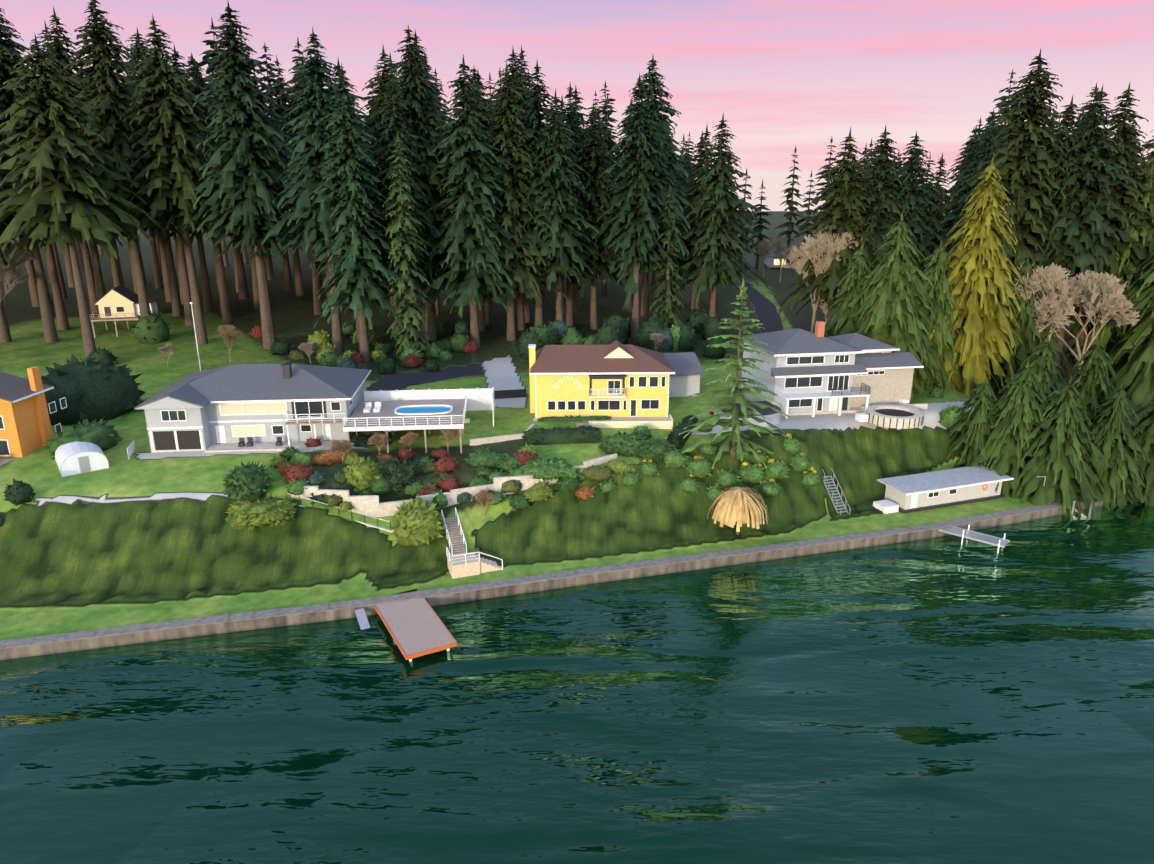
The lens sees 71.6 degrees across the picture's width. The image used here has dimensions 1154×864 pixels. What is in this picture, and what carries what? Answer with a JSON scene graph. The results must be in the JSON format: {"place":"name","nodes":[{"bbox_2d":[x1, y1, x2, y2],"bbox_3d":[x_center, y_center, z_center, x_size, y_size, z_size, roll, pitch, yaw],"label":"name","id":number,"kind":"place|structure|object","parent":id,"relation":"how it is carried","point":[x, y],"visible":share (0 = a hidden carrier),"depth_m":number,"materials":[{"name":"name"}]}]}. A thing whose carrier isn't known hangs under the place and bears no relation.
{"place":"outdoors","nodes":[
{"label":"outdoors","id":0,"kind":"place"},
{"bbox_2d":[0,218,1139,386],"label":"bare trees","id":1,"kind":"object","parent":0,"point":[1104,291],"depth_m":113.98,"materials":[{"name":"brown plant"}]},
{"bbox_2d":[0,211,1152,640],"bbox_3d":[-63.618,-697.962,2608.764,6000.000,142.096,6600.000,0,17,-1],"label":"ground","id":2,"kind":"structure","parent":0,"point":[142,535],"depth_m":84.63,"materials":[{"name":"green plant"}]},
{"bbox_2d":[0,366,66,467],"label":"orange house","id":3,"kind":"structure","parent":2,"relation":"on","point":[25,427],"depth_m":85.25,"materials":[{"name":"paint"}]},
{"bbox_2d":[55,441,108,476],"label":"greenhouse","id":4,"kind":"object","parent":2,"relation":"on","point":[75,457],"visible":0.73,"depth_m":81.57,"materials":[{"name":"white plastic"}]},
{"bbox_2d":[89,285,160,337],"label":"cabin","id":5,"kind":"object","parent":2,"relation":"on","point":[119,303],"visible":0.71,"depth_m":146.17,"materials":[{"name":"yellow wood"}]},
{"bbox_2d":[134,363,494,452],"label":"grey house","id":6,"kind":"structure","parent":2,"relation":"on","point":[260,407],"depth_m":88.68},
{"bbox_2d":[218,324,493,516],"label":"ornamental trees","id":7,"kind":"object","parent":2,"relation":"on","point":[483,497],"depth_m":86.44,"materials":[{"name":"red plant"}]},
{"bbox_2d":[0,309,965,546],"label":"shrubs","id":8,"kind":"object","parent":2,"relation":"on","point":[94,387],"visible":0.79,"depth_m":87.74,"materials":[{"name":"green plant"}]},
{"bbox_2d":[0,5,1127,457],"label":"tree trunks","id":9,"kind":"object","parent":2,"relation":"on","point":[48,325],"visible":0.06,"depth_m":136.38,"materials":[{"name":"brown wood"}]},
{"bbox_2d":[0,489,1144,659],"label":"bulkhead","id":10,"kind":"object","parent":2,"relation":"on","point":[111,637],"visible":0.56,"depth_m":74.04,"materials":[{"name":"grey concrete"}]},
{"bbox_2d":[0,0,1153,356],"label":"forest trees","id":11,"kind":"object","parent":2,"relation":"on","point":[58,182],"visible":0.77,"depth_m":125.79,"materials":[{"name":"green plant"}]},
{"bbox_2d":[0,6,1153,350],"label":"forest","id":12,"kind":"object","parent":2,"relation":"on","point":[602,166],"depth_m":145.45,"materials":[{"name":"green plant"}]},
{"bbox_2d":[528,340,674,428],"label":"yellow house","id":13,"kind":"structure","parent":2,"relation":"on","point":[621,385],"depth_m":97.83,"materials":[{"name":"yellow paint"}]},
{"bbox_2d":[127,302,1091,578],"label":"stairs","id":14,"kind":"object","parent":2,"relation":"on","point":[461,562],"visible":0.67,"depth_m":79.28,"materials":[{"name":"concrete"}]},
{"bbox_2d":[679,277,790,468],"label":"conifer tree","id":15,"kind":"object","parent":2,"relation":"on","point":[726,424],"visible":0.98,"depth_m":86.69,"materials":[{"name":"green plant"}]},
{"bbox_2d":[707,487,768,531],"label":"weeping tree","id":16,"kind":"object","parent":2,"relation":"on","point":[740,506],"visible":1,"depth_m":81.97,"materials":[{"name":"beige plant"}]},
{"bbox_2d":[764,244,810,268],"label":"house","id":17,"kind":"structure","parent":2,"relation":"on","point":[772,260],"depth_m":261.59,"materials":[{"name":"grey"}]},
{"bbox_2d":[663,321,927,429],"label":"white house","id":18,"kind":"structure","parent":2,"relation":"on","point":[865,379],"depth_m":101.08,"materials":[{"name":"white paint"}]},
{"bbox_2d":[873,465,1013,513],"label":"boathouse","id":19,"kind":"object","parent":2,"relation":"on","point":[930,490],"visible":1,"depth_m":92.63,"materials":[{"name":"white wood"}]},
{"bbox_2d":[822,154,1153,520],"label":"trees","id":20,"kind":"object","parent":2,"relation":"on","point":[968,334],"visible":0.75,"depth_m":108.10,"materials":[{"name":"green plant"}]},
{"bbox_2d":[0,499,1153,863],"bbox_3d":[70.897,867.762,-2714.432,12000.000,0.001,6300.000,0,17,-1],"label":"water","id":21,"kind":"structure","parent":0,"point":[948,699],"depth_m":56.32,"materials":[{"name":"teal liquid"}]},
{"bbox_2d":[355,525,1009,661],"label":"docks","id":22,"kind":"object","parent":21,"relation":"on","point":[416,627],"visible":0.75,"depth_m":67.91,"materials":[{"name":"grey wood"}]},
{"bbox_2d":[0,0,1153,211],"label":"sky","id":23,"kind":"structure","parent":0,"point":[783,75],"materials":[{"name":"pink"}]}
]}

